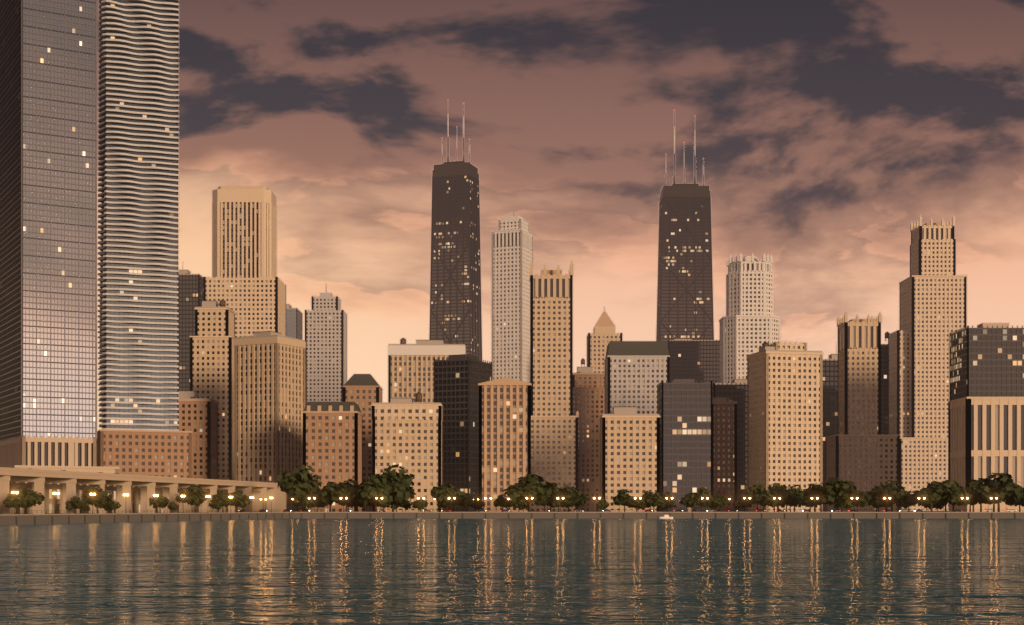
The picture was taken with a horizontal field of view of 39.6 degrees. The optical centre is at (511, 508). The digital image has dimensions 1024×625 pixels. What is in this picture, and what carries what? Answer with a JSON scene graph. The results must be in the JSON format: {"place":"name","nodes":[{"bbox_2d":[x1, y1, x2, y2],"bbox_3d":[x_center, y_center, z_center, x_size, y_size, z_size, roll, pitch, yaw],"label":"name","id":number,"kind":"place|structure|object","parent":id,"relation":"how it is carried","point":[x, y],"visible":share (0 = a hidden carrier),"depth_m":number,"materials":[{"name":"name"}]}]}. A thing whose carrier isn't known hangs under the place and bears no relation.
{"place":"outdoors","nodes":[
{"label":"outdoors","id":0,"kind":"place"},
{"bbox_2d":[178,268,202,390],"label":"dark tower","id":1,"kind":"structure","parent":0,"point":[190,292],"depth_m":1300.30,"materials":[{"name":"black glass"}]},
{"bbox_2d":[286,304,302,339],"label":"building","id":2,"kind":"structure","parent":0,"point":[294,322],"depth_m":1500.25,"materials":[{"name":"grey glass"}]},
{"bbox_2d":[305,293,346,403],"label":"tower","id":3,"kind":"structure","parent":0,"point":[326,343],"depth_m":1300.00,"materials":[{"name":"grey concrete"}]},
{"bbox_2d":[388,338,466,402],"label":"block","id":4,"kind":"structure","parent":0,"point":[410,370],"depth_m":1049.85,"materials":[{"name":"beige concrete"}]},
{"bbox_2d":[44,511,948,513],"bbox_3d":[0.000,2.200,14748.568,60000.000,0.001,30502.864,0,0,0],"label":"ground","id":5,"kind":"structure","parent":0,"point":[570,511],"depth_m":908.53,"materials":[{"name":"concrete"}]},
{"bbox_2d":[0,0,118,485],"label":"tower","id":6,"kind":"structure","parent":5,"relation":"on","point":[48,234],"depth_m":710.29,"materials":[{"name":"grey glass"}]},
{"bbox_2d":[9,482,209,513],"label":"wall","id":7,"kind":"structure","parent":5,"relation":"on","point":[52,501],"depth_m":604.13,"materials":[{"name":"beige concrete"}]},
{"bbox_2d":[0,467,286,513],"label":"viaduct","id":8,"kind":"object","parent":5,"relation":"on","point":[70,480],"visible":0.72,"depth_m":624.17,"materials":[{"name":"concrete"}]},
{"bbox_2d":[97,0,191,488],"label":"wavy tower","id":9,"kind":"structure","parent":5,"relation":"on","point":[139,433],"depth_m":806.12,"materials":[{"name":"light concrete"},{"name":"brown stone"},{"name":"blue glass"}]},
{"bbox_2d":[178,391,217,510],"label":"block","id":10,"kind":"structure","parent":5,"relation":"on","point":[197,417],"depth_m":900.00,"materials":[{"name":"brown concrete"}]},
{"bbox_2d":[189,299,235,510],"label":"block","id":11,"kind":"structure","parent":5,"relation":"on","point":[212,358],"depth_m":950.00,"materials":[{"name":"stone"}]},
{"bbox_2d":[203,186,285,336],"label":"skyscraper","id":12,"kind":"structure","parent":5,"relation":"on","point":[246,283],"depth_m":1105.85,"materials":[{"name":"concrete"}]},
{"bbox_2d":[234,331,305,511],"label":"block","id":13,"kind":"structure","parent":5,"relation":"on","point":[269,386],"depth_m":858.48,"materials":[{"name":"beige stone"}]},
{"bbox_2d":[288,496,300,511],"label":"tree","id":14,"kind":"object","parent":5,"relation":"on","point":[295,503],"visible":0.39,"depth_m":750.34,"materials":[{"name":"green plant"}]},
{"bbox_2d":[275,465,323,511],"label":"tree","id":15,"kind":"object","parent":5,"relation":"on","point":[303,484],"visible":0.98,"depth_m":706.70,"materials":[{"name":"green plant"}]},
{"bbox_2d":[300,496,315,511],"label":"tree","id":16,"kind":"object","parent":5,"relation":"on","point":[307,502],"visible":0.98,"depth_m":703.97,"materials":[{"name":"green plant"}]},
{"bbox_2d":[302,402,362,511],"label":"block","id":17,"kind":"structure","parent":5,"relation":"on","point":[332,441],"depth_m":800.00,"materials":[{"name":"brown brick"}]},
{"bbox_2d":[343,374,382,511],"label":"block","id":18,"kind":"structure","parent":5,"relation":"on","point":[363,392],"depth_m":900.00,"materials":[{"name":"brown brick"}]},
{"bbox_2d":[371,392,443,511],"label":"block","id":19,"kind":"structure","parent":5,"relation":"on","point":[408,434],"depth_m":819.85,"materials":[{"name":"concrete"}]},
{"bbox_2d":[429,103,481,360],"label":"skyscraper","id":20,"kind":"structure","parent":5,"relation":"on","point":[455,297],"depth_m":1605.34,"materials":[{"name":"black glass"}]},
{"bbox_2d":[434,354,491,511],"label":"skyscraper","id":21,"kind":"structure","parent":5,"relation":"on","point":[458,378],"depth_m":905.14,"materials":[{"name":"grey metal"}]},
{"bbox_2d":[478,377,531,511],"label":"block","id":22,"kind":"structure","parent":5,"relation":"on","point":[504,432],"depth_m":800.00,"materials":[{"name":"beige concrete"}]},
{"bbox_2d":[529,260,578,510],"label":"gothic tower","id":23,"kind":"structure","parent":5,"relation":"on","point":[554,439],"depth_m":1003.85,"materials":[{"name":"beige stone"}]},
{"bbox_2d":[573,358,604,510],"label":"block","id":24,"kind":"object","parent":5,"relation":"on","point":[588,395],"visible":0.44,"depth_m":1100.00,"materials":[{"name":"brown concrete"}]},
{"bbox_2d":[599,407,659,511],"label":"block","id":25,"kind":"structure","parent":5,"relation":"on","point":[629,449],"depth_m":819.85,"materials":[{"name":"beige concrete"}]},
{"bbox_2d":[604,341,669,413],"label":"block","id":26,"kind":"structure","parent":5,"relation":"on","point":[637,373],"depth_m":1000.00,"materials":[{"name":"stone"}]},
{"bbox_2d":[657,379,711,511],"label":"office building","id":27,"kind":"structure","parent":5,"relation":"on","point":[684,408],"depth_m":850.30,"materials":[{"name":"grey glass"}]},
{"bbox_2d":[656,110,713,340],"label":"skyscraper","id":28,"kind":"structure","parent":5,"relation":"on","point":[685,295],"depth_m":1604.14,"materials":[{"name":"black glass"}]},
{"bbox_2d":[667,339,718,383],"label":"block","id":29,"kind":"structure","parent":5,"relation":"on","point":[697,361],"depth_m":1400.30,"materials":[{"name":"black glass"}]},
{"bbox_2d":[712,397,737,511],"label":"block","id":30,"kind":"structure","parent":5,"relation":"on","point":[724,447],"depth_m":899.85,"materials":[{"name":"brown concrete"}]},
{"bbox_2d":[712,376,746,510],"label":"block","id":31,"kind":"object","parent":5,"relation":"on","point":[736,390],"visible":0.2,"depth_m":1000.30,"materials":[{"name":"black glass"}]},
{"bbox_2d":[719,253,780,382],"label":"skyscraper","id":32,"kind":"structure","parent":5,"relation":"on","point":[749,322],"depth_m":1154.00,"materials":[{"name":"white stone"}]},
{"bbox_2d":[747,341,823,511],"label":"block","id":33,"kind":"structure","parent":5,"relation":"on","point":[785,413],"depth_m":854.82,"materials":[{"name":"beige stone"}]},
{"bbox_2d":[823,347,837,510],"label":"dark block","id":34,"kind":"structure","parent":5,"relation":"on","point":[830,395],"depth_m":1100.30,"materials":[{"name":"black glass"}]},
{"bbox_2d":[825,312,899,510],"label":"gothic tower","id":35,"kind":"structure","parent":5,"relation":"on","point":[862,453],"depth_m":954.85,"materials":[{"name":"brown stone"}]},
{"bbox_2d":[881,332,889,434],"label":"dark block","id":36,"kind":"structure","parent":5,"relation":"on","point":[884,389],"depth_m":1150.30,"materials":[{"name":"black glass"}]},
{"bbox_2d":[888,215,966,510],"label":"gothic tower","id":37,"kind":"structure","parent":5,"relation":"on","point":[932,301],"depth_m":1104.00,"materials":[{"name":"beige stone"}]},
{"bbox_2d":[948,323,1023,511],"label":"block","id":38,"kind":"structure","parent":5,"relation":"on","point":[986,407],"depth_m":850.80,"materials":[{"name":"black stone"}]},
{"bbox_2d":[0,519,1023,624],"bbox_3d":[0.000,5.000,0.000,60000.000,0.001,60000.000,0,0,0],"label":"water","id":39,"kind":"structure","parent":0,"point":[599,572],"depth_m":110.35,"materials":[{"name":"liquid"}]},
{"bbox_2d":[0,512,1023,524],"bbox_3d":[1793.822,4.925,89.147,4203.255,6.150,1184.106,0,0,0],"label":"quay wall","id":40,"kind":"structure","parent":0,"point":[16,519],"depth_m":680.00,"materials":[{"name":"concrete"}]},
{"bbox_2d":[1,510,1016,513],"bbox_3d":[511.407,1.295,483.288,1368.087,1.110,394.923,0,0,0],"label":"quay railing","id":41,"kind":"object","parent":40,"relation":"on","point":[154,511],"visible":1,"depth_m":527.93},
{"bbox_2d":[491,215,532,382],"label":"tower","id":42,"kind":"structure","parent":0,"point":[512,247],"depth_m":1251.85,"materials":[{"name":"white stone"}]},
{"bbox_2d":[97,0,1023,430],"label":"sky","id":43,"kind":"structure","parent":0,"point":[821,130],"materials":[{"name":"pink"}]},
{"bbox_2d":[587,308,621,372],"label":"tower","id":44,"kind":"structure","parent":0,"point":[601,336],"depth_m":1200.00,"materials":[{"name":"stone"}]},
{"bbox_3d":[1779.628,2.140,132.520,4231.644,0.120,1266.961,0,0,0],"label":"park lawn","id":45,"kind":"structure","parent":0,"visible":0},
{"bbox_2d":[3,488,37,513],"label":"tree","id":46,"kind":"object","parent":45,"relation":"on","point":[22,498],"visible":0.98,"depth_m":458.23,"materials":[{"name":"green plant"}]},
{"bbox_2d":[23,486,44,513],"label":"tree","id":47,"kind":"object","parent":45,"relation":"on","point":[40,500],"visible":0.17,"depth_m":483.98,"materials":[{"name":"green plant"}]},
{"bbox_2d":[65,496,86,513],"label":"tree","id":48,"kind":"object","parent":45,"relation":"on","point":[75,502],"visible":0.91,"depth_m":511.79,"materials":[{"name":"green plant"}]},
{"bbox_2d":[79,502,90,513],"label":"tree","id":49,"kind":"object","parent":45,"relation":"on","point":[84,507],"visible":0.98,"depth_m":503.36,"materials":[{"name":"green plant"}]},
{"bbox_2d":[79,484,112,513],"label":"tree","id":50,"kind":"object","parent":45,"relation":"on","point":[100,498],"visible":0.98,"depth_m":527.78,"materials":[{"name":"green plant"}]},
{"bbox_2d":[102,501,120,512],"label":"tree","id":51,"kind":"object","parent":45,"relation":"on","point":[112,506],"visible":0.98,"depth_m":535.85,"materials":[{"name":"green plant"}]},
{"bbox_2d":[149,493,169,512],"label":"tree","id":52,"kind":"object","parent":45,"relation":"on","point":[159,501],"visible":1,"depth_m":578.75,"materials":[{"name":"green plant"}]},
{"bbox_2d":[167,502,177,510],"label":"tree","id":53,"kind":"object","parent":45,"relation":"on","point":[172,506],"visible":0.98,"depth_m":600.89,"materials":[{"name":"green plant"}]},
{"bbox_2d":[175,485,210,509],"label":"tree","id":54,"kind":"object","parent":45,"relation":"on","point":[196,495],"visible":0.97,"depth_m":625.42,"materials":[{"name":"green plant"}]},
{"bbox_2d":[210,499,222,509],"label":"tree","id":55,"kind":"object","parent":45,"relation":"on","point":[215,504],"visible":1,"depth_m":638.91,"materials":[{"name":"green plant"}]},
{"bbox_2d":[209,490,237,512],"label":"tree","id":56,"kind":"object","parent":45,"relation":"on","point":[225,500],"visible":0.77,"depth_m":654.96,"materials":[{"name":"green plant"}]},
{"bbox_2d":[228,491,252,511],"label":"tree","id":57,"kind":"object","parent":45,"relation":"on","point":[242,501],"visible":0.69,"depth_m":668.96,"materials":[{"name":"green plant"}]},
{"bbox_2d":[312,481,342,511],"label":"tree","id":58,"kind":"object","parent":45,"relation":"on","point":[319,498],"visible":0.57,"depth_m":713.05,"materials":[{"name":"green plant"}]},
{"bbox_2d":[321,479,361,511],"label":"tree","id":59,"kind":"object","parent":45,"relation":"on","point":[345,489],"visible":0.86,"depth_m":705.40,"materials":[{"name":"green plant"}]},
{"bbox_2d":[338,501,356,511],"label":"tree","id":60,"kind":"object","parent":45,"relation":"on","point":[352,504],"visible":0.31,"depth_m":713.34,"materials":[{"name":"green plant"}]},
{"bbox_2d":[356,496,380,511],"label":"tree","id":61,"kind":"object","parent":45,"relation":"on","point":[364,501],"visible":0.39,"depth_m":703.63,"materials":[{"name":"green plant"}]},
{"bbox_2d":[355,473,394,511],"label":"tree","id":62,"kind":"object","parent":45,"relation":"on","point":[371,490],"visible":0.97,"depth_m":692.90,"materials":[{"name":"green plant"}]},
{"bbox_2d":[375,464,416,511],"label":"tree","id":63,"kind":"object","parent":45,"relation":"on","point":[402,490],"visible":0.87,"depth_m":697.81,"materials":[{"name":"green plant"}]},
{"bbox_2d":[389,500,405,511],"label":"tree","id":64,"kind":"object","parent":45,"relation":"on","point":[396,505],"visible":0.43,"depth_m":704.65,"materials":[{"name":"green plant"}]},
{"bbox_2d":[413,497,427,511],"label":"tree","id":65,"kind":"object","parent":45,"relation":"on","point":[420,504],"visible":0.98,"depth_m":699.58,"materials":[{"name":"green plant"}]},
{"bbox_2d":[430,483,462,511],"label":"tree","id":66,"kind":"object","parent":45,"relation":"on","point":[443,492],"visible":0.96,"depth_m":730.30,"materials":[{"name":"green plant"}]},
{"bbox_2d":[455,491,478,511],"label":"tree","id":67,"kind":"object","parent":45,"relation":"on","point":[467,500],"visible":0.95,"depth_m":732.62,"materials":[{"name":"green plant"}]},
{"bbox_2d":[472,498,485,511],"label":"tree","id":68,"kind":"object","parent":45,"relation":"on","point":[480,504],"visible":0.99,"depth_m":737.15,"materials":[{"name":"green plant"}]},
{"bbox_2d":[493,495,512,509],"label":"tree","id":69,"kind":"object","parent":45,"relation":"on","point":[501,501],"visible":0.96,"depth_m":722.91,"materials":[{"name":"green plant"}]},
{"bbox_2d":[510,497,527,511],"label":"tree","id":70,"kind":"object","parent":45,"relation":"on","point":[520,503],"visible":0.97,"depth_m":696.12,"materials":[{"name":"green plant"}]},
{"bbox_2d":[502,474,555,511],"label":"tree","id":71,"kind":"object","parent":45,"relation":"on","point":[530,486],"visible":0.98,"depth_m":695.79,"materials":[{"name":"green plant"}]},
{"bbox_2d":[545,483,571,511],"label":"tree","id":72,"kind":"object","parent":45,"relation":"on","point":[558,489],"visible":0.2,"depth_m":724.16,"materials":[{"name":"green plant"}]},
{"bbox_2d":[546,491,574,511],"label":"tree","id":73,"kind":"object","parent":45,"relation":"on","point":[555,501],"visible":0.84,"depth_m":717.91,"materials":[{"name":"green plant"}]},
{"bbox_2d":[561,494,575,511],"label":"tree","id":74,"kind":"object","parent":45,"relation":"on","point":[572,503],"visible":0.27,"depth_m":728.18,"materials":[{"name":"green plant"}]},
{"bbox_2d":[560,485,577,511],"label":"tree","id":75,"kind":"object","parent":45,"relation":"on","point":[566,487],"visible":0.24,"depth_m":743.37,"materials":[{"name":"green plant"}]},
{"bbox_2d":[572,489,589,511],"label":"tree","id":76,"kind":"object","parent":45,"relation":"on","point":[581,498],"visible":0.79,"depth_m":737.77,"materials":[{"name":"green plant"}]},
{"bbox_2d":[596,499,609,511],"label":"tree","id":77,"kind":"object","parent":45,"relation":"on","point":[602,504],"visible":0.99,"depth_m":703.84,"materials":[{"name":"green plant"}]},
{"bbox_2d":[611,489,634,511],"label":"tree","id":78,"kind":"object","parent":45,"relation":"on","point":[622,497],"visible":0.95,"depth_m":704.38,"materials":[{"name":"green plant"}]},
{"bbox_2d":[628,497,647,511],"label":"tree","id":79,"kind":"object","parent":45,"relation":"on","point":[636,503],"visible":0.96,"depth_m":700.30,"materials":[{"name":"green plant"}]},
{"bbox_2d":[638,491,663,511],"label":"tree","id":80,"kind":"object","parent":45,"relation":"on","point":[646,494],"visible":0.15,"depth_m":740.08,"materials":[{"name":"green plant"}]},
{"bbox_2d":[644,493,666,511],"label":"tree","id":81,"kind":"object","parent":45,"relation":"on","point":[654,500],"visible":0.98,"depth_m":708.09,"materials":[{"name":"green plant"}]},
{"bbox_2d":[660,492,676,511],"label":"tree","id":82,"kind":"object","parent":45,"relation":"on","point":[672,501],"visible":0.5,"depth_m":748.07,"materials":[{"name":"green plant"}]},
{"bbox_2d":[679,493,700,511],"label":"tree","id":83,"kind":"object","parent":45,"relation":"on","point":[691,500],"visible":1,"depth_m":698.91,"materials":[{"name":"green plant"}]},
{"bbox_2d":[694,487,712,511],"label":"tree","id":84,"kind":"object","parent":45,"relation":"on","point":[703,491],"visible":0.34,"depth_m":746.09,"materials":[{"name":"green plant"}]},
{"bbox_2d":[698,494,714,511],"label":"tree","id":85,"kind":"object","parent":45,"relation":"on","point":[705,499],"visible":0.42,"depth_m":724.74,"materials":[{"name":"green plant"}]},
{"bbox_2d":[702,494,727,511],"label":"tree","id":86,"kind":"object","parent":45,"relation":"on","point":[717,500],"visible":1,"depth_m":706.38,"materials":[{"name":"green plant"}]},
{"bbox_2d":[733,496,754,511],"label":"tree","id":87,"kind":"object","parent":45,"relation":"on","point":[742,503],"visible":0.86,"depth_m":751.88,"materials":[{"name":"green plant"}]},
{"bbox_2d":[743,482,766,511],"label":"tree","id":88,"kind":"object","parent":45,"relation":"on","point":[753,493],"visible":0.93,"depth_m":721.68,"materials":[{"name":"green plant"}]},
{"bbox_2d":[752,490,779,511],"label":"tree","id":89,"kind":"object","parent":45,"relation":"on","point":[768,498],"visible":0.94,"depth_m":718.44,"materials":[{"name":"green plant"}]},
{"bbox_2d":[765,483,786,511],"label":"tree","id":90,"kind":"object","parent":45,"relation":"on","point":[778,486],"visible":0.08,"depth_m":751.61,"materials":[{"name":"green plant"}]},
{"bbox_2d":[768,486,786,511],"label":"tree","id":91,"kind":"object","parent":45,"relation":"on","point":[774,490],"visible":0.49,"depth_m":732.83,"materials":[{"name":"green plant"}]},
{"bbox_2d":[776,487,799,511],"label":"tree","id":92,"kind":"object","parent":45,"relation":"on","point":[790,497],"visible":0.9,"depth_m":735.86,"materials":[{"name":"green plant"}]},
{"bbox_2d":[789,485,805,511],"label":"tree","id":93,"kind":"object","parent":45,"relation":"on","point":[801,494],"visible":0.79,"depth_m":739.65,"materials":[{"name":"green plant"}]},
{"bbox_2d":[801,483,818,511],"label":"tree","id":94,"kind":"object","parent":45,"relation":"on","point":[809,488],"visible":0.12,"depth_m":746.64,"materials":[{"name":"green plant"}]},
{"bbox_2d":[802,484,826,511],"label":"tree","id":95,"kind":"object","parent":45,"relation":"on","point":[809,501],"visible":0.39,"depth_m":718.30,"materials":[{"name":"green plant"}]},
{"bbox_2d":[811,477,856,511],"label":"tree","id":96,"kind":"object","parent":45,"relation":"on","point":[832,491],"visible":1,"depth_m":699.79,"materials":[{"name":"green plant"}]},
{"bbox_2d":[839,499,853,511],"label":"tree","id":97,"kind":"object","parent":45,"relation":"on","point":[846,503],"visible":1,"depth_m":695.13,"materials":[{"name":"green plant"}]},
{"bbox_2d":[843,490,871,511],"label":"tree","id":98,"kind":"object","parent":45,"relation":"on","point":[863,499],"visible":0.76,"depth_m":708.58,"materials":[{"name":"green plant"}]},
{"bbox_2d":[866,485,890,511],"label":"tree","id":99,"kind":"object","parent":45,"relation":"on","point":[879,494],"visible":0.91,"depth_m":720.76,"materials":[{"name":"green plant"}]},
{"bbox_2d":[877,499,894,511],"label":"tree","id":100,"kind":"object","parent":45,"relation":"on","point":[889,504],"visible":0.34,"depth_m":743.73,"materials":[{"name":"green plant"}]},
{"bbox_2d":[875,480,905,511],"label":"tree","id":101,"kind":"object","parent":45,"relation":"on","point":[896,492],"visible":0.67,"depth_m":742.15,"materials":[{"name":"green plant"}]},
{"bbox_2d":[897,491,917,511],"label":"tree","id":102,"kind":"object","parent":45,"relation":"on","point":[905,501],"visible":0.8,"depth_m":726.97,"materials":[{"name":"green plant"}]},
{"bbox_2d":[911,481,952,511],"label":"tree","id":103,"kind":"object","parent":45,"relation":"on","point":[931,492],"visible":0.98,"depth_m":696.10,"materials":[{"name":"green plant"}]},
{"bbox_2d":[930,500,945,511],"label":"tree","id":104,"kind":"object","parent":45,"relation":"on","point":[938,505],"visible":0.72,"depth_m":715.47,"materials":[{"name":"green plant"}]},
{"bbox_2d":[940,482,968,511],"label":"tree","id":105,"kind":"object","parent":45,"relation":"on","point":[949,502],"visible":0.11,"depth_m":729.87,"materials":[{"name":"green plant"}]},
{"bbox_2d":[939,480,972,511],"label":"tree","id":106,"kind":"object","parent":45,"relation":"on","point":[957,494],"visible":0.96,"depth_m":697.55,"materials":[{"name":"green plant"}]},
{"bbox_2d":[964,479,987,511],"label":"tree","id":107,"kind":"object","parent":45,"relation":"on","point":[972,485],"visible":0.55,"depth_m":713.61,"materials":[{"name":"green plant"}]},
{"bbox_2d":[969,478,990,511],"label":"tree","id":108,"kind":"object","parent":45,"relation":"on","point":[984,481],"visible":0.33,"depth_m":717.16,"materials":[{"name":"green plant"}]},
{"bbox_2d":[973,473,1022,511],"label":"tree","id":109,"kind":"object","parent":45,"relation":"on","point":[1003,487],"visible":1,"depth_m":705.04,"materials":[{"name":"green plant"}]},
{"bbox_2d":[1004,487,1023,511],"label":"tree","id":110,"kind":"object","parent":45,"relation":"on","point":[1013,501],"visible":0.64,"depth_m":709.92,"materials":[{"name":"green plant"}]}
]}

